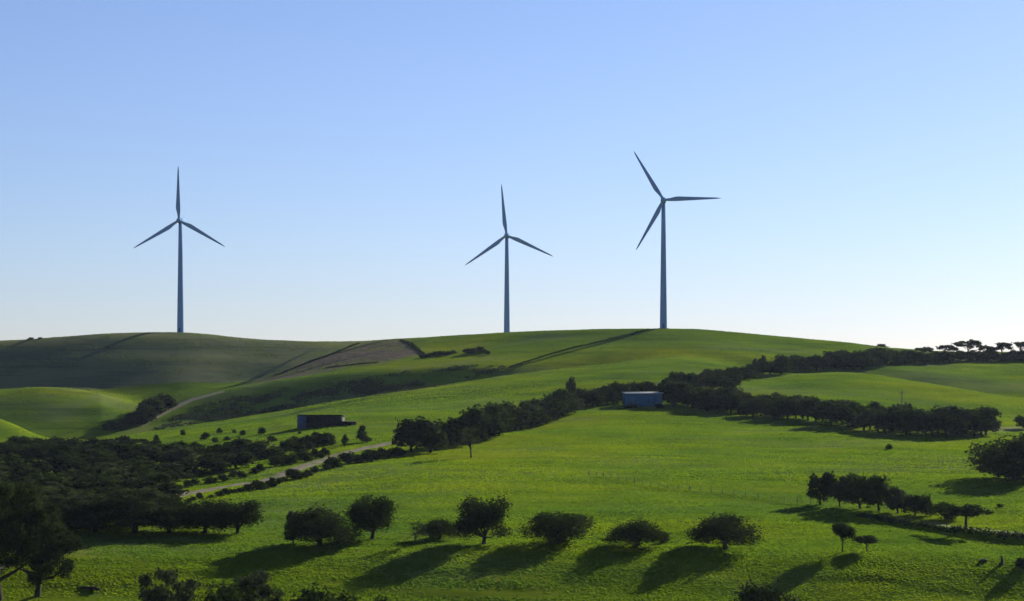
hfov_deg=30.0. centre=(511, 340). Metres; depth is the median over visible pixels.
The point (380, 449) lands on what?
bush
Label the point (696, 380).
tree
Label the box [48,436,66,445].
tree
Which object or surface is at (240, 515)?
tree
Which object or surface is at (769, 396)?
tree
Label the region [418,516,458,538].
tree
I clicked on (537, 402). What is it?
tree
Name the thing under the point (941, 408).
tree
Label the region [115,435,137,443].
tree
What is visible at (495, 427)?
tree
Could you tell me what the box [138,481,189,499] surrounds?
tree
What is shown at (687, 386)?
tree
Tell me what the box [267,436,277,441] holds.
bush
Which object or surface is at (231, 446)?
bush
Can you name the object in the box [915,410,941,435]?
tree
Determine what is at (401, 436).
tree
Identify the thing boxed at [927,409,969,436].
tree
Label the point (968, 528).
farm track
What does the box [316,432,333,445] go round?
bush
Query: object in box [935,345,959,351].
tree
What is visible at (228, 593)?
bush
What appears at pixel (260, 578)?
tree
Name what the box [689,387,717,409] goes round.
tree
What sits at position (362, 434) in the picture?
tree
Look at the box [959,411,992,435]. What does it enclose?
tree
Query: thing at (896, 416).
tree
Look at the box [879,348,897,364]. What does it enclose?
tree
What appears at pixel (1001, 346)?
tree
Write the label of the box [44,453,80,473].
bush
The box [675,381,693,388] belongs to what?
tree
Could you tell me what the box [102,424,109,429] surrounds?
bush
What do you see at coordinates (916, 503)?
tree
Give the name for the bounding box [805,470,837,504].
tree
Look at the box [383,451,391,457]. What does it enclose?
bush
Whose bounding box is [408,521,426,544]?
tree
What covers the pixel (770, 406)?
tree
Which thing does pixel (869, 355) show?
tree
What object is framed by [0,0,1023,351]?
sky
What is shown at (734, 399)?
tree
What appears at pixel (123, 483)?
tree
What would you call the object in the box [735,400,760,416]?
tree
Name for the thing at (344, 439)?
tree
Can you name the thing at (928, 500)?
tree
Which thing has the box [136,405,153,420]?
bush
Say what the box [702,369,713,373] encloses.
tree
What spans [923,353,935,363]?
tree
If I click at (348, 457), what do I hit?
bush
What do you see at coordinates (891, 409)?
tree
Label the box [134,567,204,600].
tree
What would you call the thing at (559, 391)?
tree
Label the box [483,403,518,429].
tree
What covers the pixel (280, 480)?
bush
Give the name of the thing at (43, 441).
bush
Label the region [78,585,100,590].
fallen log
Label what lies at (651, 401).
sliding door
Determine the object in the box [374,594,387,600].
bush
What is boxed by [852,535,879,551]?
tree
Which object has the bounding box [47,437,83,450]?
bush
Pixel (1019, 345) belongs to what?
tree
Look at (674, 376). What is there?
tree
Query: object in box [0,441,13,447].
bush
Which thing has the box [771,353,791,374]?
tree
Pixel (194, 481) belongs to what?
bush
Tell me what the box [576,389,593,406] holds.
tree
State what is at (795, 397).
tree
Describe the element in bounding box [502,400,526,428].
tree
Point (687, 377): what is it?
tree
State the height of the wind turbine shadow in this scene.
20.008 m
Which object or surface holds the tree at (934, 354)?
on the terrain at (194, 375)
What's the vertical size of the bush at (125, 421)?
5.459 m
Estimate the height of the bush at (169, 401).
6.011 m
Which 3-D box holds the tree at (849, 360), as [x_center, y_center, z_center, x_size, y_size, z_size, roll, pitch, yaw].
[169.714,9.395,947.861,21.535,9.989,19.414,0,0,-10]
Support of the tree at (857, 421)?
on the terrain at (194, 375)
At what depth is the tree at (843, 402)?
691.34 m
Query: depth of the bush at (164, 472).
509.64 m
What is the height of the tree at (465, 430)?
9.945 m
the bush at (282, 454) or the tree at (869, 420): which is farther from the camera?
the tree at (869, 420)
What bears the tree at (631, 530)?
on the terrain at (194, 375)
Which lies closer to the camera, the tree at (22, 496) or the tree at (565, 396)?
the tree at (22, 496)
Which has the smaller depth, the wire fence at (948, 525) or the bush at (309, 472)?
the wire fence at (948, 525)
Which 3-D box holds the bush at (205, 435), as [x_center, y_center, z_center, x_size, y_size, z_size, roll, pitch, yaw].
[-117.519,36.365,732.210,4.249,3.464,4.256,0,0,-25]
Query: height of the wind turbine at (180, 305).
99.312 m
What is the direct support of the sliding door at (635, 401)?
in the blue shed
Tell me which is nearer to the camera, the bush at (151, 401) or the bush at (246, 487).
the bush at (246, 487)
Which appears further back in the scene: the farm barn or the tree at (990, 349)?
the tree at (990, 349)
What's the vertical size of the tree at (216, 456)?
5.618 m
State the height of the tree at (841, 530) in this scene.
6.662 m
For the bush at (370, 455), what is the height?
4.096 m
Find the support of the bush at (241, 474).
on the terrain at (194, 375)
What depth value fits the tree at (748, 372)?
875.64 m
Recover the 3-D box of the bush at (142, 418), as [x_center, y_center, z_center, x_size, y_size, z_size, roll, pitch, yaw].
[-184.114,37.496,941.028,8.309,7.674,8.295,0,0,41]
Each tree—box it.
[0,471,8,483]
[0,476,50,600]
[0,496,71,553]
[0,502,85,596]
[7,435,28,442]
[22,458,52,473]
[29,485,101,521]
[43,480,63,487]
[44,485,74,495]
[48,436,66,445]
[49,495,100,534]
[56,465,114,476]
[62,489,134,531]
[79,437,112,447]
[95,486,181,532]
[110,467,130,477]
[111,477,139,489]
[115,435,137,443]
[125,491,175,507]
[133,495,208,532]
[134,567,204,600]
[137,442,168,452]
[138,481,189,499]
[149,466,183,480]
[166,447,198,461]
[168,497,234,533]
[170,440,189,445]
[196,456,231,472]
[197,452,241,470]
[209,498,268,533]
[223,452,256,467]
[233,568,287,600]
[283,511,302,545]
[341,434,348,446]
[341,494,398,538]
[356,424,372,441]
[392,417,428,451]
[404,416,450,452]
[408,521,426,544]
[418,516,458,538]
[436,415,475,446]
[450,494,514,543]
[456,403,490,439]
[458,427,478,457]
[467,413,498,437]
[479,411,506,437]
[481,400,520,420]
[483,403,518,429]
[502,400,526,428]
[508,407,529,430]
[511,510,597,545]
[516,405,540,429]
[518,399,530,407]
[522,402,550,426]
[525,398,552,423]
[539,396,567,419]
[541,388,579,412]
[552,391,578,413]
[552,397,570,416]
[565,376,576,396]
[572,394,585,410]
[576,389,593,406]
[586,390,606,406]
[588,388,602,405]
[600,517,672,548]
[601,384,618,403]
[607,381,625,402]
[613,382,621,401]
[617,384,633,400]
[623,381,640,391]
[633,383,643,391]
[644,383,659,391]
[652,383,664,391]
[654,380,693,405]
[658,377,676,384]
[662,385,684,406]
[668,371,682,381]
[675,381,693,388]
[679,389,697,404]
[681,372,695,384]
[683,512,766,549]
[689,375,705,388]
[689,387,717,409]
[689,390,719,410]
[689,395,702,409]
[695,372,706,384]
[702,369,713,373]
[704,376,716,387]
[709,374,725,386]
[710,391,731,411]
[711,369,727,376]
[715,378,736,388]
[716,392,742,412]
[720,386,749,408]
[724,367,736,376]
[725,372,744,386]
[726,366,744,376]
[729,388,756,406]
[730,578,806,600]
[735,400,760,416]
[740,366,758,378]
[744,397,765,416]
[745,363,760,374]
[752,359,759,367]
[757,397,768,415]
[758,355,766,371]
[758,360,772,373]
[758,394,774,401]
[761,398,790,419]
[764,363,779,373]
[770,361,798,373]
[770,399,800,419]
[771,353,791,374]
[771,392,785,397]
[772,394,789,403]
[787,394,813,418]
[788,355,803,371]
[790,354,809,371]
[794,396,821,420]
[799,401,823,420]
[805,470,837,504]
[806,354,828,370]
[810,400,844,425]
[819,357,833,368]
[822,350,841,366]
[823,351,843,366]
[828,474,847,506]
[830,521,858,551]
[831,353,855,369]
[831,399,849,420]
[835,350,875,368]
[835,403,858,428]
[839,472,870,508]
[849,400,866,412]
[849,409,874,430]
[851,350,875,368]
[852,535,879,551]
[857,407,877,429]
[860,473,892,510]
[862,408,889,431]
[864,348,891,364]
[865,400,879,409]
[867,346,892,364]
[868,351,880,363]
[874,413,894,433]
[876,405,885,409]
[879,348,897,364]
[882,486,913,513]
[886,406,924,434]
[887,402,916,412]
[890,349,905,363]
[892,354,903,364]
[894,411,920,434]
[897,351,912,364]
[898,495,930,515]
[900,350,924,362]
[904,350,918,363]
[913,409,935,434]
[914,347,933,352]
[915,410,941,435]
[921,493,933,515]
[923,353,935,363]
[925,404,948,432]
[926,502,960,518]
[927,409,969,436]
[930,352,941,361]
[934,503,994,527]
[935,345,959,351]
[935,350,949,362]
[937,405,979,435]
[943,352,956,362]
[950,351,964,361]
[951,338,982,351]
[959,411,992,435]
[963,432,1023,480]
[965,350,976,358]
[966,353,974,360]
[971,408,998,434]
[975,353,990,361]
[977,406,1001,434]
[978,344,999,350]
[984,348,997,351]
[988,350,1003,361]
[996,342,1014,353]
[996,352,1009,361]
[1011,341,1023,350]
[1012,351,1023,360]
[1013,414,1023,428]
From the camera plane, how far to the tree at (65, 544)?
351.01 m
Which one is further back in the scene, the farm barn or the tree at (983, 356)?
the tree at (983, 356)
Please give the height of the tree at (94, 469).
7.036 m
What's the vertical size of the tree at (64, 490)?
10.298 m
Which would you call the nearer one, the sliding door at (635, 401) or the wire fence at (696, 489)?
the wire fence at (696, 489)
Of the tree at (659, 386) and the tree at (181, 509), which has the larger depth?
the tree at (659, 386)
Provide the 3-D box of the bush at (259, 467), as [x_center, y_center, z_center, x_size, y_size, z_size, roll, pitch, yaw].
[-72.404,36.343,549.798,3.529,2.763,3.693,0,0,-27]
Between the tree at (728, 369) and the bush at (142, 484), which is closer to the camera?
the bush at (142, 484)
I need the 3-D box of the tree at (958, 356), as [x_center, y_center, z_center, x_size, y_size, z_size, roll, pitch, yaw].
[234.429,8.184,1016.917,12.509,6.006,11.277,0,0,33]
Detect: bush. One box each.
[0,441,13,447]
[11,438,34,446]
[28,436,42,442]
[34,440,52,444]
[40,472,75,488]
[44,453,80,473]
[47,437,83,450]
[72,477,105,489]
[91,441,131,460]
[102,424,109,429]
[109,422,117,429]
[116,423,124,429]
[118,418,131,427]
[122,476,162,488]
[123,448,157,462]
[124,412,143,424]
[124,417,135,425]
[129,409,147,423]
[131,443,165,455]
[135,397,165,412]
[135,472,187,495]
[136,401,156,418]
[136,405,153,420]
[139,445,172,464]
[149,396,168,413]
[150,470,180,481]
[152,440,163,444]
[157,393,172,407]
[161,441,181,451]
[161,448,178,462]
[163,398,175,407]
[173,457,211,474]
[182,443,205,457]
[183,479,192,487]
[191,478,200,484]
[196,493,203,498]
[196,578,267,600]
[200,432,209,439]
[200,444,231,454]
[202,476,213,483]
[211,437,218,442]
[215,491,223,495]
[217,474,228,480]
[218,442,240,451]
[220,488,231,494]
[227,470,236,477]
[228,436,252,450]
[231,447,254,455]
[235,470,246,477]
[243,484,253,490]
[246,439,278,459]
[249,467,260,473]
[250,479,267,489]
[256,464,264,470]
[257,426,266,433]
[265,477,277,487]
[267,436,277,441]
[267,448,278,456]
[267,454,285,466]
[275,502,373,546]
[276,450,288,460]
[276,477,284,483]
[279,440,290,451]
[279,582,330,600]
[283,456,292,464]
[284,439,296,450]
[284,468,302,478]
[288,453,298,463]
[289,438,300,447]
[292,444,309,452]
[294,450,304,459]
[299,434,313,443]
[299,451,311,461]
[300,472,308,477]
[304,469,312,475]
[305,440,314,449]
[310,448,319,458]
[310,466,318,472]
[311,434,318,445]
[312,586,360,600]
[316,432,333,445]
[319,456,343,467]
[320,446,330,456]
[322,464,330,469]
[337,451,364,462]
[361,449,384,461]
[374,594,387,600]
[377,447,387,456]
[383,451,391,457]
[387,447,404,455]
[462,348,473,353]
[622,404,637,407]
[659,532,669,542]
[885,443,892,448]
[1013,556,1023,568]
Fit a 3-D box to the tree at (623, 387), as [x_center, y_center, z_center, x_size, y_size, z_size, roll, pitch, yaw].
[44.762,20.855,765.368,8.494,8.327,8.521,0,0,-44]
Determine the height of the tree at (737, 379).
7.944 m
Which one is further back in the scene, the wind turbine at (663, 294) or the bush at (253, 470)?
the wind turbine at (663, 294)
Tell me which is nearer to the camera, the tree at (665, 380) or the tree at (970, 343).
the tree at (665, 380)
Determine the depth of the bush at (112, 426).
930.00 m
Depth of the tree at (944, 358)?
1008.70 m
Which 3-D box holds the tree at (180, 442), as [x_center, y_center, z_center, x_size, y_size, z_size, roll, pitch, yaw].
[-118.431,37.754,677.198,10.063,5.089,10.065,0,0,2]
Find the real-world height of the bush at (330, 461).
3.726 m
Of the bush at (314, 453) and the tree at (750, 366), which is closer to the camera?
the bush at (314, 453)
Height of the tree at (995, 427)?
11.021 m
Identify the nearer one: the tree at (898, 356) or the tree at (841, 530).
the tree at (841, 530)
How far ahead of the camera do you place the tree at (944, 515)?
422.90 m
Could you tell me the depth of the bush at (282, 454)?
584.77 m
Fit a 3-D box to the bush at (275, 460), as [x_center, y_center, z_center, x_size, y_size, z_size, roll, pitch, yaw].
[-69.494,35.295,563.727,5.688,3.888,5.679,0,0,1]
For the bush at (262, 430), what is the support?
on the terrain at (194, 375)
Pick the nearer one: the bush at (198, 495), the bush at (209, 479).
the bush at (198, 495)
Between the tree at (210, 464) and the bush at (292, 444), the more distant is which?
the bush at (292, 444)
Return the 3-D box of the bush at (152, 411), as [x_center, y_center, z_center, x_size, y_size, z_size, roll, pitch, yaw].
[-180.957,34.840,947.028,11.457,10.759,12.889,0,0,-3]
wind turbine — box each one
[134,167,224,332]
[466,184,551,331]
[634,152,719,328]
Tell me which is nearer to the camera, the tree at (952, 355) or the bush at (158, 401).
the bush at (158, 401)
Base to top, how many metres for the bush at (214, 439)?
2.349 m
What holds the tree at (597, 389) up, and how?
on the terrain at (194, 375)
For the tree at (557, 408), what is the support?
on the terrain at (194, 375)
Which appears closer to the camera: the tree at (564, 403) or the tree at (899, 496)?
the tree at (899, 496)
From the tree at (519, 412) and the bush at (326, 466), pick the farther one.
the tree at (519, 412)
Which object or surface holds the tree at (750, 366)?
on the terrain at (194, 375)
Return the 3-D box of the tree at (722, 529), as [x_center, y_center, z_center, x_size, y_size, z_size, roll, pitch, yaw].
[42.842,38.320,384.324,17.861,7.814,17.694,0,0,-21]
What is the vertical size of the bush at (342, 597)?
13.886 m
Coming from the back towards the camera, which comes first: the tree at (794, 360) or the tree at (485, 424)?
the tree at (794, 360)
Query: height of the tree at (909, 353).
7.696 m
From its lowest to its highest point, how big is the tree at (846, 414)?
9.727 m
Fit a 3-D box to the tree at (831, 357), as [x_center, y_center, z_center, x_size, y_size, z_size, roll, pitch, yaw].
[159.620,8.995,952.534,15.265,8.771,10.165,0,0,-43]
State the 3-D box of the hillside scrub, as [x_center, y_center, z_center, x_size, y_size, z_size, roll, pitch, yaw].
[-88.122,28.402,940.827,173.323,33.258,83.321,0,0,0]
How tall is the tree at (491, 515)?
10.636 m
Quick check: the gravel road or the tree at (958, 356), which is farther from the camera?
the tree at (958, 356)
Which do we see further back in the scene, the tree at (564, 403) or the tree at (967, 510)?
the tree at (564, 403)
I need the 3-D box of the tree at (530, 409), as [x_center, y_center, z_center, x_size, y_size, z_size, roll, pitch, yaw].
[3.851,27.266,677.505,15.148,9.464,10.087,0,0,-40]
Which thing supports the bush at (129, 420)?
on the terrain at (194, 375)
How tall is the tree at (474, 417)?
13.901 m
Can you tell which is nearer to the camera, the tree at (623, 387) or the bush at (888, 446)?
the bush at (888, 446)
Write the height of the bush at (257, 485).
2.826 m
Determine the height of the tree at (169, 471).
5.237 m
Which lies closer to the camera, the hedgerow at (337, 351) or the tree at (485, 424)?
the tree at (485, 424)
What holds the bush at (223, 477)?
on the terrain at (194, 375)
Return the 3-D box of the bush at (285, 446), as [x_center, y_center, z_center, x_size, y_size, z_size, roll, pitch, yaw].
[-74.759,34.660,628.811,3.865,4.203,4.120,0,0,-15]
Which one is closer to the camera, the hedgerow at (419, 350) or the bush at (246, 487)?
the bush at (246, 487)
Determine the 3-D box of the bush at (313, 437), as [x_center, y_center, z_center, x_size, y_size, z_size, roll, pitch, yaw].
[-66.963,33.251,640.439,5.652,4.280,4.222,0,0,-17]
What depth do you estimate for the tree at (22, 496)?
348.69 m
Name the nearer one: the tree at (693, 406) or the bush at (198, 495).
the bush at (198, 495)
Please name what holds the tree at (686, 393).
on the terrain at (194, 375)
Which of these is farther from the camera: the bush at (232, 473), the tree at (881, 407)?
the tree at (881, 407)
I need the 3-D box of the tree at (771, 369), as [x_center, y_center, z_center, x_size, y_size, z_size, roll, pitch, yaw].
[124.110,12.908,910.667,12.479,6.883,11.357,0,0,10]
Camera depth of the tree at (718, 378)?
814.93 m
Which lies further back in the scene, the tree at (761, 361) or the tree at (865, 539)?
the tree at (761, 361)
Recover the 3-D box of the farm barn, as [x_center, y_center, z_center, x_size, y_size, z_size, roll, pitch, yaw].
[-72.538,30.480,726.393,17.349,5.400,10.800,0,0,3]
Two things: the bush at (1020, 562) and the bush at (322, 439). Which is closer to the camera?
the bush at (1020, 562)
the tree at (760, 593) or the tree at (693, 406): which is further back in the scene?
the tree at (693, 406)
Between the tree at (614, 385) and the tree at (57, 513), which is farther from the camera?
the tree at (614, 385)
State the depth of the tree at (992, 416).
662.06 m
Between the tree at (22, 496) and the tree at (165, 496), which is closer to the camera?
the tree at (22, 496)
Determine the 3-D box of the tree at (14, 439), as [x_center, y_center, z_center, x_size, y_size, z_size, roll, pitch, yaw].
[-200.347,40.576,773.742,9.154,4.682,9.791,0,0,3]
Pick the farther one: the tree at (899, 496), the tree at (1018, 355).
the tree at (1018, 355)
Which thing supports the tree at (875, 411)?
on the terrain at (194, 375)
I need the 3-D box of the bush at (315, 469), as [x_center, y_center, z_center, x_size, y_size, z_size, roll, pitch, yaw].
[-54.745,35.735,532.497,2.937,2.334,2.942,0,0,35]
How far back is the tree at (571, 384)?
741.83 m
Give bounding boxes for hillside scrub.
[153,364,507,429]
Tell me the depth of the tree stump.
373.83 m
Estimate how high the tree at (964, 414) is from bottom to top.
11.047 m
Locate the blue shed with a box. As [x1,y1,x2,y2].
[623,392,663,405]
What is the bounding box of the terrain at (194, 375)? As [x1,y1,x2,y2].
[0,329,1023,600]
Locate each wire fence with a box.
[588,471,810,504]
[887,514,1021,535]
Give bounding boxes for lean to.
[337,421,356,425]
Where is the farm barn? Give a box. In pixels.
[297,415,344,428]
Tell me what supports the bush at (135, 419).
on the terrain at (194, 375)
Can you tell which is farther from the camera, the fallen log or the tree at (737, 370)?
the tree at (737, 370)
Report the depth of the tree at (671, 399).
745.78 m
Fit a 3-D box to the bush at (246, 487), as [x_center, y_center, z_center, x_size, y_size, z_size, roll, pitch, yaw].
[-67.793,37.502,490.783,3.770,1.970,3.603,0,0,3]
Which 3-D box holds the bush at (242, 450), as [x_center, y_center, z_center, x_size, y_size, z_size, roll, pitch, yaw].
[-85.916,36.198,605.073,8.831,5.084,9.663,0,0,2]
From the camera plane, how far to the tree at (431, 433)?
592.67 m
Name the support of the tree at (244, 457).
on the terrain at (194, 375)
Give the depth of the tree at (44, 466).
569.58 m
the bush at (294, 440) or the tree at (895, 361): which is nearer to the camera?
the bush at (294, 440)
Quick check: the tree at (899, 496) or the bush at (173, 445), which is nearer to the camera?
the tree at (899, 496)
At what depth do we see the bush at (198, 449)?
634.88 m
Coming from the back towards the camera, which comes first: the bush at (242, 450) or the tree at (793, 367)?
the tree at (793, 367)
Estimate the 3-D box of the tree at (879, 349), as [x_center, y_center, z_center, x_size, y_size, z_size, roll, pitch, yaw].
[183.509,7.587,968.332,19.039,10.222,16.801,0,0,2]
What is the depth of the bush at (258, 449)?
609.84 m
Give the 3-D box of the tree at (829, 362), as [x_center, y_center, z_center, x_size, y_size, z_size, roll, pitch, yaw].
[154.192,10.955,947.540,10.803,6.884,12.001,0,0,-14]
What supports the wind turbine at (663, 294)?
on the terrain at (194, 375)
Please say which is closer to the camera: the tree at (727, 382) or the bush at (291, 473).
the bush at (291, 473)
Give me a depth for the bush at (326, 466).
540.08 m
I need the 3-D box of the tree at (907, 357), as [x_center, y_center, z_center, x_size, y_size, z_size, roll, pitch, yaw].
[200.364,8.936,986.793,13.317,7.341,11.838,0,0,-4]
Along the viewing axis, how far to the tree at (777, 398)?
723.31 m
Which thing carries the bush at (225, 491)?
on the terrain at (194, 375)
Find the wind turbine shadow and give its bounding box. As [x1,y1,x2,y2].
[509,330,646,366]
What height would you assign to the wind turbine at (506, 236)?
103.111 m
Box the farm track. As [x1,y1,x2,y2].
[930,523,1018,532]
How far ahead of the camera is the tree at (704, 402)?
730.21 m
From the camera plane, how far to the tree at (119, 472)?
505.08 m
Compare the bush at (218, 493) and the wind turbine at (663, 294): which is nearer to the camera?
the bush at (218, 493)
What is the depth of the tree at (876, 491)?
435.09 m
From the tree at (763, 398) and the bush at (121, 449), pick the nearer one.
the bush at (121, 449)
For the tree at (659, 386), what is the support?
on the terrain at (194, 375)
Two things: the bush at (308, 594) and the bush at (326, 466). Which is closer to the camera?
the bush at (308, 594)
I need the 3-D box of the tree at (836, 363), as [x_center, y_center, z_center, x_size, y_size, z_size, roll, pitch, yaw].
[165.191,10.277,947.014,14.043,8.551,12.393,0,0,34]
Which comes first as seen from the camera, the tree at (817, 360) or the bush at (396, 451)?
the bush at (396, 451)
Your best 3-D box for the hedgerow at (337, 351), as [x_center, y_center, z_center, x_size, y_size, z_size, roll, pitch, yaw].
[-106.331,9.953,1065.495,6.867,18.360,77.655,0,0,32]
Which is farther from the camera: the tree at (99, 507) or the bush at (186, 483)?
the bush at (186, 483)
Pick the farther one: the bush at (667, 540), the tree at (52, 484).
the tree at (52, 484)
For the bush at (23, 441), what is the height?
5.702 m
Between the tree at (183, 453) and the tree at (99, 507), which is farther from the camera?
the tree at (183, 453)
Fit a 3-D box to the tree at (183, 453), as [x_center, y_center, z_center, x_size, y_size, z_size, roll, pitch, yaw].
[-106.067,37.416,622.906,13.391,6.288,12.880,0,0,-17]
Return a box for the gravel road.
[176,441,391,496]
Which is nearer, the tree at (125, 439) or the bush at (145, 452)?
the bush at (145, 452)
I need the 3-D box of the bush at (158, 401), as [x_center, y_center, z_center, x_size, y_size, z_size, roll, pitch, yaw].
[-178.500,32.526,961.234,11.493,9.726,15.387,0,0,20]
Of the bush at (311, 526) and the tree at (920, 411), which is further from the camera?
the tree at (920, 411)
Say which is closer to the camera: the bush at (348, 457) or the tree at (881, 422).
the bush at (348, 457)
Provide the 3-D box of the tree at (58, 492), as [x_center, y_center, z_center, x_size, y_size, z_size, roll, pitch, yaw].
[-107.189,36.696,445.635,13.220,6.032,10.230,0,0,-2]
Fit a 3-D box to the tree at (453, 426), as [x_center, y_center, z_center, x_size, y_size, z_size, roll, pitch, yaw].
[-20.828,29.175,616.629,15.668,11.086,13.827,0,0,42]
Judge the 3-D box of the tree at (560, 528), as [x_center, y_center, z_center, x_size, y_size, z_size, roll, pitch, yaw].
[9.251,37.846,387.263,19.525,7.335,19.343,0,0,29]
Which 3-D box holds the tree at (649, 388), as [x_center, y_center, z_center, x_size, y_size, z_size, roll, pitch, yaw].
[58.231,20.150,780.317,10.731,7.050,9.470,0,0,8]
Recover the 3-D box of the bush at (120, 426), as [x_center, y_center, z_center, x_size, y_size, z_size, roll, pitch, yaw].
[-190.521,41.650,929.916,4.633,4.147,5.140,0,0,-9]
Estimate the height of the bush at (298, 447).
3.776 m
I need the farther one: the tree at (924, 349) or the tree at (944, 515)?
the tree at (924, 349)
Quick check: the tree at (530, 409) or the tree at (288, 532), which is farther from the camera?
the tree at (530, 409)
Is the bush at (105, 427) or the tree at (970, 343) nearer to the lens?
the bush at (105, 427)
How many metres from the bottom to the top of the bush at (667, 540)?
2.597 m
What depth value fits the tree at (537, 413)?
688.71 m
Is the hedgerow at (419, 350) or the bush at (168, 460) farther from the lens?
the hedgerow at (419, 350)
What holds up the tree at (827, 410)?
on the terrain at (194, 375)
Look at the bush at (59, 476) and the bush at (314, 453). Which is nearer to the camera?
the bush at (59, 476)
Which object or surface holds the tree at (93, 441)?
on the terrain at (194, 375)
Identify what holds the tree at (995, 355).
on the terrain at (194, 375)
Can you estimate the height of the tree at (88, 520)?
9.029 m
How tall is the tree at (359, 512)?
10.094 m
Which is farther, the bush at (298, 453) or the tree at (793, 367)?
the tree at (793, 367)
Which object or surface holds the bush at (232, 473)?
on the terrain at (194, 375)
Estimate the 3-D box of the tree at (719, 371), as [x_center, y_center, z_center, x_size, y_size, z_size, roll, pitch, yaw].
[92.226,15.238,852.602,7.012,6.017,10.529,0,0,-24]
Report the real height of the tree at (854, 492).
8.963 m
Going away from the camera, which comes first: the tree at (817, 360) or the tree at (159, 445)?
the tree at (159, 445)
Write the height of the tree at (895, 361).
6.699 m
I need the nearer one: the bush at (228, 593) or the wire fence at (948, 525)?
the bush at (228, 593)
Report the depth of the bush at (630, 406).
739.33 m
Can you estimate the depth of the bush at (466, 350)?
1024.52 m
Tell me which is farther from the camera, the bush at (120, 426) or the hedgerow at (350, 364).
the hedgerow at (350, 364)
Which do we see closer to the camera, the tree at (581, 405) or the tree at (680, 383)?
the tree at (581, 405)
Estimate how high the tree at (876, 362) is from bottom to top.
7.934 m
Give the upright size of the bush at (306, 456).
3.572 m
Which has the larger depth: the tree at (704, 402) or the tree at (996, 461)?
the tree at (704, 402)
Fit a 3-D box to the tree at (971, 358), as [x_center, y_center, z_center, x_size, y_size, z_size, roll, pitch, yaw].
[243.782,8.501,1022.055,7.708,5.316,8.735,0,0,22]
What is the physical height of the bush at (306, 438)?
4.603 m
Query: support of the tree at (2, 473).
on the terrain at (194, 375)
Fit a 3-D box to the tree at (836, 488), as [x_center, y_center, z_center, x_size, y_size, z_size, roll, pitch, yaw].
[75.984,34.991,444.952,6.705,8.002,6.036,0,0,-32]
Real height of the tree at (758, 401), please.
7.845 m
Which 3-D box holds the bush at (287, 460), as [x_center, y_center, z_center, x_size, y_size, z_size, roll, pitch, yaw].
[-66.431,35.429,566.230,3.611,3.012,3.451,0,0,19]
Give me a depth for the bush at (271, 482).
496.19 m
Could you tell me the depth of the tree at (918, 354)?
995.81 m
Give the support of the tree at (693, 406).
on the terrain at (194, 375)
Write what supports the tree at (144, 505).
on the terrain at (194, 375)
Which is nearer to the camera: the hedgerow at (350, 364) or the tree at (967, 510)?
the tree at (967, 510)
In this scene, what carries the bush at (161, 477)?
on the terrain at (194, 375)
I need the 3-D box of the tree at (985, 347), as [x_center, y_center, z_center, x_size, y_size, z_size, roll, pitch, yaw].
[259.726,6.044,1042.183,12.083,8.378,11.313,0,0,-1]
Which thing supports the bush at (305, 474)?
on the terrain at (194, 375)
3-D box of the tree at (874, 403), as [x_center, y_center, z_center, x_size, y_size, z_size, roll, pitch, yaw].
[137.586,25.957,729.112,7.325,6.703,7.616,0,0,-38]
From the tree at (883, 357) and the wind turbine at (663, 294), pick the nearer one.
the tree at (883, 357)
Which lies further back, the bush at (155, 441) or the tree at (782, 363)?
the tree at (782, 363)
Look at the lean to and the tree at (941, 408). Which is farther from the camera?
the lean to
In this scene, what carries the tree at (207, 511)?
on the terrain at (194, 375)
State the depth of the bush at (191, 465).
549.84 m
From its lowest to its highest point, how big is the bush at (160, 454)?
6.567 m
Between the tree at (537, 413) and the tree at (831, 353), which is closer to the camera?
the tree at (537, 413)
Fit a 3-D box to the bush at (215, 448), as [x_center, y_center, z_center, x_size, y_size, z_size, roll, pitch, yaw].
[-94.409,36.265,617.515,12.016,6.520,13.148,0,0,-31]
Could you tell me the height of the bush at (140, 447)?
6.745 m
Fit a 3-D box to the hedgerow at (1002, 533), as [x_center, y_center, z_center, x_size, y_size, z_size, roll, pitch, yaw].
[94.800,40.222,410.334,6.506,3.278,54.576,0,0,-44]
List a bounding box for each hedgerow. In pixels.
[273,343,359,375]
[322,362,377,368]
[399,339,425,354]
[850,512,1023,539]
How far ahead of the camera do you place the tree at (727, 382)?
809.13 m
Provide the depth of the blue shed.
747.52 m
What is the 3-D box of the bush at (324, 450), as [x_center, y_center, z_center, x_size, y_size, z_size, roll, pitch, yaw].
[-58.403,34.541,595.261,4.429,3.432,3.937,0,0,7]
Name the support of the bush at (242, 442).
on the terrain at (194, 375)
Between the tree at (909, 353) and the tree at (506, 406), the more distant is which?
the tree at (909, 353)
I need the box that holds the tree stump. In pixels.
[999,556,1003,565]
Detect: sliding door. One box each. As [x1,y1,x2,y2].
[631,398,638,405]
[648,398,656,405]
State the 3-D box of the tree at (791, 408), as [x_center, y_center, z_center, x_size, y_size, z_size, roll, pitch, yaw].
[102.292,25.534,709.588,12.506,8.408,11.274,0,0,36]
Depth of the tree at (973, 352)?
1021.27 m
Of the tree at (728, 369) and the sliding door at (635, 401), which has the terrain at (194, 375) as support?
the tree at (728, 369)
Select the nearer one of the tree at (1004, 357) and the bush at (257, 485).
the bush at (257, 485)
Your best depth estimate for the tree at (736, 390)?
735.97 m
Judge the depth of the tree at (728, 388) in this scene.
737.80 m
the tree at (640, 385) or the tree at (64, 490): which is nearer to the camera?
the tree at (64, 490)
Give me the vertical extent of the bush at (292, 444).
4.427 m
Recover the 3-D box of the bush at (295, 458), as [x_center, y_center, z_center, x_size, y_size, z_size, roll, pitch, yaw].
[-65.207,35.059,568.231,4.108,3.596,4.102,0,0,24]

